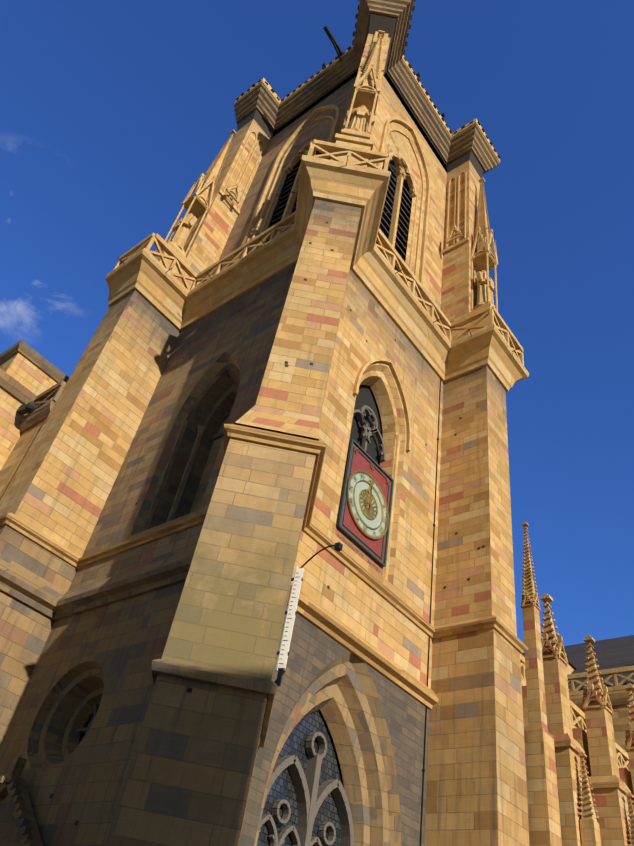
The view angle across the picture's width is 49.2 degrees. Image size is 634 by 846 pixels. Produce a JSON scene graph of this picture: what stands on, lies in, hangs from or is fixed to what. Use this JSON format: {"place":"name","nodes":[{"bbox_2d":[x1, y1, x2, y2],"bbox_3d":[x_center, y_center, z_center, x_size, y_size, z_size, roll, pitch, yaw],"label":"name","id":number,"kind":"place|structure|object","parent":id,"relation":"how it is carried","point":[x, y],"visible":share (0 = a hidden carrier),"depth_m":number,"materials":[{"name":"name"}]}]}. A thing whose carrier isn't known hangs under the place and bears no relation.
{"place":"outdoors","nodes":[
{"label":"outdoors","id":0,"kind":"place"},
{"bbox_2d":[80,715,92,741],"bbox_3d":[-5.888,8.301,18.717,1.496,1.496,0.001,-23,-52,32],"label":"oculus glass","id":1,"kind":"object","parent":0,"point":[87,724],"visible":0.06,"depth_m":19.20,"materials":[{"name":"black glass"}]},
{"bbox_2d":[142,419,204,530],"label":"lancet shafts","id":2,"kind":"object","parent":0,"point":[200,427],"visible":0.17,"depth_m":23.94,"materials":[{"name":"brown stone"}]},
{"bbox_2d":[212,406,232,439],"bbox_3d":[-3.330,1.409,24.140,1.717,6.161,0.255,-23,-52,32],"label":"lancet tracery","id":3,"kind":"object","parent":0,"point":[219,434],"visible":0.12,"depth_m":25.75,"materials":[{"name":"grey stone"}]},
{"bbox_2d":[0,0,633,652],"label":"sky","id":4,"kind":"structure","parent":0,"point":[111,111],"materials":[{"name":"blue"}]},
{"bbox_2d":[265,139,411,260],"bbox_3d":[1.299,-10.384,41.017,8.500,21.760,8.500,-23,-52,32],"label":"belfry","id":5,"kind":"object","parent":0,"point":[406,186],"depth_m":39.55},
{"bbox_2d":[337,439,393,566],"bbox_3d":[1.671,2.580,22.748,0.076,3.553,2.533,-23,-52,32],"label":"clock frame","id":6,"kind":"object","parent":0,"point":[357,542],"visible":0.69,"depth_m":22.46,"materials":[{"name":"metal"}]},
{"bbox_2d":[349,473,386,536],"bbox_3d":[1.659,2.671,22.658,0.001,2.261,2.261,-23,-52,32],"label":"clock dial","id":7,"kind":"object","parent":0,"point":[376,521],"visible":0.4,"depth_m":22.62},
{"bbox_2d":[346,446,390,539],"bbox_3d":[1.731,2.444,22.834,0.106,2.915,2.329,-23,-52,32],"label":"gold clock","id":8,"kind":"object","parent":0,"point":[368,508],"visible":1,"depth_m":22.63,"materials":[{"name":"gold metal"}]},
{"bbox_2d":[520,654,630,771],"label":"nave trim","id":9,"kind":"structure","parent":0,"point":[578,717],"depth_m":29.73,"materials":[{"name":"beige stone"}]},
{"label":"ground","id":10,"kind":"structure","parent":0,"visible":0},
{"bbox_2d":[0,756,42,845],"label":"portal","id":11,"kind":"object","parent":10,"relation":"on","point":[18,825],"visible":1,"depth_m":16.26,"materials":[{"name":"stone"}]},
{"bbox_2d":[0,353,56,499],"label":"wall","id":12,"kind":"structure","parent":10,"relation":"on","point":[15,444],"depth_m":27.26,"materials":[{"name":"stone"}]},
{"bbox_2d":[16,402,35,414],"bbox_3d":[-11.484,-0.582,27.381,1.115,0.541,0.356,-23,-52,32],"label":"gargoyle","id":13,"kind":"object","parent":12,"relation":"attached to","point":[29,407],"visible":1,"depth_m":27.13,"materials":[{"name":"grey stone"}]},
{"bbox_2d":[0,340,68,433],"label":"trim","id":14,"kind":"structure","parent":12,"relation":"attached to","point":[22,394],"depth_m":27.78,"materials":[{"name":"stone"}]},
{"bbox_2d":[0,290,516,635],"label":"piers","id":15,"kind":"structure","parent":12,"relation":"attached to","point":[60,486],"depth_m":25.57,"materials":[{"name":"stone"}]},
{"bbox_2d":[68,263,296,590],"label":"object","id":16,"kind":"object","parent":15,"relation":"attached to","point":[213,344],"visible":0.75,"depth_m":25.19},
{"bbox_2d":[49,222,484,824],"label":"putlog holes","id":17,"kind":"object","parent":15,"relation":"in","point":[189,690],"visible":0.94,"depth_m":22.00,"materials":[{"name":"brown"}]},
{"bbox_2d":[105,155,528,391],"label":"cornice","id":18,"kind":"structure","parent":15,"relation":"on","point":[168,296],"depth_m":29.36,"materials":[{"name":"stone"}]},
{"bbox_2d":[112,139,523,364],"bbox_3d":[0.182,-5.018,31.969,13.202,1.547,14.374,-23,-52,32],"label":"balustrade","id":19,"kind":"object","parent":18,"relation":"on","point":[288,222],"visible":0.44,"depth_m":30.77,"materials":[{"name":"stone"}]},
{"bbox_2d":[145,155,493,341],"bbox_3d":[0.018,-4.443,31.501,13.612,0.187,14.476,-23,-52,32],"label":"rail","id":20,"kind":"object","parent":18,"relation":"on","point":[381,252],"visible":0.13,"depth_m":30.31,"materials":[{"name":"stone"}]},
{"bbox_2d":[153,129,236,278],"bbox_3d":[-6.397,-11.913,37.321,1.530,16.781,1.445,-23,-52,32],"label":"pinnacle","id":21,"kind":"object","parent":20,"relation":"on","point":[196,201],"visible":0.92,"depth_m":37.06,"materials":[{"name":"stone"}]},
{"bbox_2d":[168,213,196,252],"bbox_3d":[-6.885,-9.651,35.256,1.206,3.353,1.152,8,-42,4],"label":"statue","id":22,"kind":"object","parent":21,"relation":"attached to","point":[185,230],"visible":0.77,"depth_m":34.96,"materials":[{"name":"stone"}]},
{"bbox_2d":[331,30,387,166],"bbox_3d":[2.409,-15.898,33.062,1.615,19.550,1.254,11,-42,1],"label":"niche","id":23,"kind":"object","parent":20,"relation":"on","point":[366,93],"visible":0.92,"depth_m":31.93,"materials":[{"name":"stone"}]},
{"bbox_2d":[345,105,375,131],"bbox_3d":[1.853,-13.168,30.533,1.183,3.353,1.183,-23,-52,32],"label":"statue","id":24,"kind":"object","parent":23,"relation":"on","point":[359,117],"visible":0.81,"depth_m":30.32,"materials":[{"name":"stone"}]},
{"bbox_2d":[464,177,503,334],"bbox_3d":[8.940,-8.918,37.183,1.445,16.781,1.530,-23,-52,32],"label":"pinnacle","id":25,"kind":"object","parent":18,"relation":"on","point":[486,258],"visible":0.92,"depth_m":36.98,"materials":[{"name":"stone"}]},
{"bbox_2d":[473,270,495,308],"bbox_3d":[8.505,-6.645,35.118,1.206,3.353,1.152,14,-42,-3],"label":"statue","id":26,"kind":"object","parent":25,"relation":"on","point":[481,276],"visible":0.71,"depth_m":34.83,"materials":[{"name":"stone"}]},
{"bbox_2d":[283,269,442,688],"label":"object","id":27,"kind":"object","parent":15,"relation":"attached to","point":[356,604],"visible":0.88,"depth_m":23.80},
{"bbox_2d":[235,199,361,440],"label":"diagonal buttress","id":28,"kind":"structure","parent":27,"relation":"attached to","point":[290,398],"depth_m":20.47,"materials":[{"name":"stone"}]},
{"bbox_2d":[335,528,382,574],"bbox_3d":[1.164,4.148,21.538,0.340,0.501,2.550,-23,-52,32],"label":"inscription panel","id":29,"kind":"object","parent":27,"relation":"on","point":[366,557],"visible":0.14,"depth_m":21.51,"materials":[{"name":"brown stone"}]},
{"bbox_2d":[337,534,379,573],"bbox_3d":[1.309,4.076,21.451,0.006,0.202,2.287,-23,-52,32],"label":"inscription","id":30,"kind":"object","parent":29,"relation":"attached to","point":[357,552],"visible":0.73,"depth_m":21.44,"materials":[{"name":"gold metal"}]},
{"bbox_2d":[287,585,438,708],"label":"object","id":31,"kind":"object","parent":27,"relation":"attached to","point":[311,610],"visible":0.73,"depth_m":19.26,"materials":[{"name":"stone"}]},
{"bbox_2d":[336,441,390,566],"bbox_3d":[1.525,2.641,22.847,0.323,3.485,2.465,-23,-52,32],"label":"clock board","id":32,"kind":"object","parent":27,"relation":"attached to","point":[360,462],"visible":0.21,"depth_m":22.48,"materials":[{"name":"red paint"}]},
{"bbox_2d":[349,386,380,462],"bbox_3d":[1.392,1.538,24.271,0.001,8.059,2.338,-23,-52,32],"label":"clock window","id":33,"kind":"structure","parent":27,"relation":"attached to","point":[364,397],"depth_m":25.89,"materials":[{"name":"black"}]},
{"bbox_2d":[353,405,385,460],"bbox_3d":[1.763,0.460,25.077,0.163,2.660,2.439,-23,-52,32],"label":"clock window tracery","id":34,"kind":"object","parent":27,"relation":"attached to","point":[367,431],"visible":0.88,"depth_m":25.45,"materials":[{"name":"grey stone"}]},
{"bbox_2d":[334,358,410,579],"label":"clock window shafts","id":35,"kind":"object","parent":27,"relation":"attached to","point":[402,396],"visible":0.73,"depth_m":25.48,"materials":[{"name":"stone"}]},
{"bbox_2d":[0,525,76,745],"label":"pier","id":36,"kind":"structure","parent":10,"relation":"on","point":[25,630],"depth_m":20.80,"materials":[{"name":"stone"}]},
{"bbox_2d":[0,582,184,845],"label":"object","id":37,"kind":"object","parent":10,"relation":"on","point":[103,657],"visible":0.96,"depth_m":18.03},
{"bbox_2d":[77,704,98,734],"bbox_3d":[-5.940,8.250,18.672,1.496,1.338,0.170,-23,-52,32],"label":"oculus tracery","id":38,"kind":"object","parent":37,"relation":"attached to","point":[86,729],"visible":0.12,"depth_m":18.96,"materials":[{"name":"black metal"}]},
{"bbox_2d":[0,548,195,620],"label":"offset moulding","id":39,"kind":"object","parent":37,"relation":"attached to","point":[25,586],"visible":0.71,"depth_m":20.59,"materials":[{"name":"stone"}]},
{"bbox_2d":[105,673,267,845],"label":"buttress base","id":40,"kind":"object","parent":10,"relation":"on","point":[188,779],"visible":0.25,"depth_m":11.85,"materials":[{"name":"brown stone"}]},
{"bbox_2d":[151,659,277,747],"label":"ledge molding","id":41,"kind":"structure","parent":40,"relation":"on","point":[213,676],"depth_m":12.78,"materials":[{"name":"beige stone"}]},
{"bbox_2d":[161,438,315,680],"bbox_3d":[-1.772,4.227,16.864,5.205,5.831,5.205,-23,-52,32],"label":"buttress","id":42,"kind":"object","parent":40,"relation":"on","point":[230,612],"visible":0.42,"depth_m":14.48,"materials":[{"name":"beige stone"}]},
{"bbox_2d":[274,542,342,686],"bbox_3d":[-0.169,3.713,13.661,1.077,2.945,0.231,-23,-52,32],"label":"sign iron","id":43,"kind":"object","parent":40,"relation":"attached to","point":[338,546],"visible":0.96,"depth_m":13.90,"materials":[{"name":"black metal"}]},
{"bbox_2d":[276,567,303,670],"bbox_3d":[-0.520,3.855,13.823,0.174,2.252,0.103,-23,-52,32],"label":"banner","id":44,"kind":"object","parent":43,"relation":"attached to","point":[294,598],"visible":0.96,"depth_m":13.75,"materials":[{"name":"white fabric"}]},
{"bbox_2d":[79,385,382,787],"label":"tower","id":45,"kind":"structure","parent":10,"relation":"on","point":[203,484],"depth_m":24.11,"materials":[{"name":"stone"}]},
{"bbox_2d":[145,363,240,529],"bbox_3d":[-3.584,0.753,24.172,2.890,7.408,1.148,-23,-52,32],"label":"lancet reveal","id":46,"kind":"object","parent":45,"relation":"attached to","point":[213,405],"visible":0.48,"depth_m":24.91,"materials":[{"name":"brown stone"}]},
{"bbox_2d":[0,424,528,653],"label":"string course","id":47,"kind":"object","parent":45,"relation":"attached to","point":[233,431],"visible":0.79,"depth_m":20.97,"materials":[{"name":"stone"}]},
{"bbox_2d":[177,34,479,339],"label":"belfry piers","id":48,"kind":"structure","parent":45,"relation":"on","point":[206,248],"depth_m":37.69,"materials":[{"name":"beige stone"}]},
{"bbox_2d":[212,73,356,276],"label":"belfry wall","id":49,"kind":"structure","parent":48,"relation":"attached to","point":[340,97],"depth_m":39.77,"materials":[{"name":"beige stone"}]},
{"bbox_2d":[237,105,340,259],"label":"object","id":50,"kind":"object","parent":49,"relation":"in","point":[304,150],"visible":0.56,"depth_m":37.85,"materials":[{"name":"beige stone"}]},
{"bbox_2d":[267,152,321,241],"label":"louvers","id":51,"kind":"object","parent":49,"relation":"in","point":[286,194],"visible":0.15,"depth_m":36.71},
{"bbox_2d":[218,131,468,253],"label":"blind tracery panels","id":52,"kind":"object","parent":48,"relation":"attached to","point":[237,211],"visible":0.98,"depth_m":40.29,"materials":[{"name":"stone"}]},
{"bbox_2d":[226,183,462,243],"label":"pier gablets","id":53,"kind":"object","parent":48,"relation":"attached to","point":[229,190],"visible":1,"depth_m":37.99,"materials":[{"name":"stone"}]},
{"bbox_2d":[237,13,483,177],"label":"molding","id":54,"kind":"structure","parent":48,"relation":"on","point":[381,22],"depth_m":43.32,"materials":[{"name":"beige stone"}]},
{"bbox_2d":[234,0,499,174],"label":"cornice","id":55,"kind":"structure","parent":48,"relation":"on","point":[260,98],"depth_m":43.78,"materials":[{"name":"beige stone"}]},
{"bbox_2d":[234,0,499,162],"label":"trim","id":56,"kind":"structure","parent":55,"relation":"on","point":[274,95],"depth_m":44.92,"materials":[{"name":"beige stone"}]},
{"bbox_2d":[236,0,500,158],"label":"trim","id":57,"kind":"structure","parent":56,"relation":"on","point":[409,65],"depth_m":44.32,"materials":[{"name":"beige stone"}]},
{"bbox_2d":[322,25,444,116],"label":"lamps and beam","id":58,"kind":"object","parent":55,"relation":"on","point":[339,51],"visible":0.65,"depth_m":42.74,"materials":[{"name":"grey metal"}]},
{"bbox_2d":[385,161,396,236],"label":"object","id":59,"kind":"object","parent":48,"relation":"attached to","point":[392,165],"visible":0.09,"depth_m":38.13,"materials":[{"name":"black"}]},
{"bbox_2d":[370,73,446,327],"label":"belfry wall","id":60,"kind":"structure","parent":48,"relation":"attached to","point":[389,104],"depth_m":39.51,"materials":[{"name":"beige stone"}]},
{"bbox_2d":[376,166,411,270],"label":"window louvers","id":61,"kind":"object","parent":60,"relation":"in","point":[402,221],"visible":0.33,"depth_m":36.16,"materials":[{"name":"black wood"}]},
{"bbox_2d":[376,117,430,296],"bbox_3d":[4.269,-11.453,36.006,0.575,16.678,4.624,-23,-52,32],"label":"window arch molding","id":62,"kind":"structure","parent":60,"relation":"attached to","point":[402,168],"depth_m":37.64,"materials":[{"name":"beige stone"}]},
{"bbox_2d":[117,156,519,845],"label":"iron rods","id":63,"kind":"object","parent":10,"relation":"on","point":[431,580],"visible":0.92,"depth_m":24.00,"materials":[{"name":"grey metal"}]},
{"bbox_2d":[239,605,429,845],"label":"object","id":64,"kind":"object","parent":10,"relation":"on","point":[314,650],"visible":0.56,"depth_m":18.39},
{"bbox_2d":[254,652,400,845],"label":"window reveal","id":65,"kind":"object","parent":64,"relation":"in","point":[341,694],"depth_m":18.82,"materials":[{"name":"stone"}]},
{"bbox_2d":[259,732,353,845],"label":"tracery window","id":66,"kind":"structure","parent":65,"relation":"attached to","point":[311,795],"depth_m":17.33,"materials":[{"name":"grey stone"}]},
{"bbox_2d":[257,711,340,845],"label":"window glass","id":67,"kind":"object","parent":66,"relation":"attached to","point":[282,787],"visible":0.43,"depth_m":17.88,"materials":[{"name":"blue glass"}]},
{"bbox_2d":[424,628,529,845],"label":"pier","id":68,"kind":"structure","parent":10,"relation":"on","point":[476,794],"depth_m":19.89,"materials":[{"name":"stone"}]},
{"bbox_2d":[521,522,633,845],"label":"buttresses","id":69,"kind":"structure","parent":10,"relation":"on","point":[580,786],"depth_m":23.47,"materials":[{"name":"stone"}]},
{"bbox_2d":[575,704,629,760],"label":"transept wall","id":70,"kind":"structure","parent":10,"relation":"on","point":[620,715],"depth_m":36.31,"materials":[{"name":"beige stone"}]},
{"bbox_2d":[522,635,633,690],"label":"transept roof","id":71,"kind":"structure","parent":70,"relation":"on","point":[615,652],"depth_m":44.70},
{"bbox_2d":[566,659,633,708],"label":"transept trim","id":72,"kind":"structure","parent":70,"relation":"attached to","point":[617,694],"depth_m":37.74,"materials":[{"name":"beige stone"}]}
]}

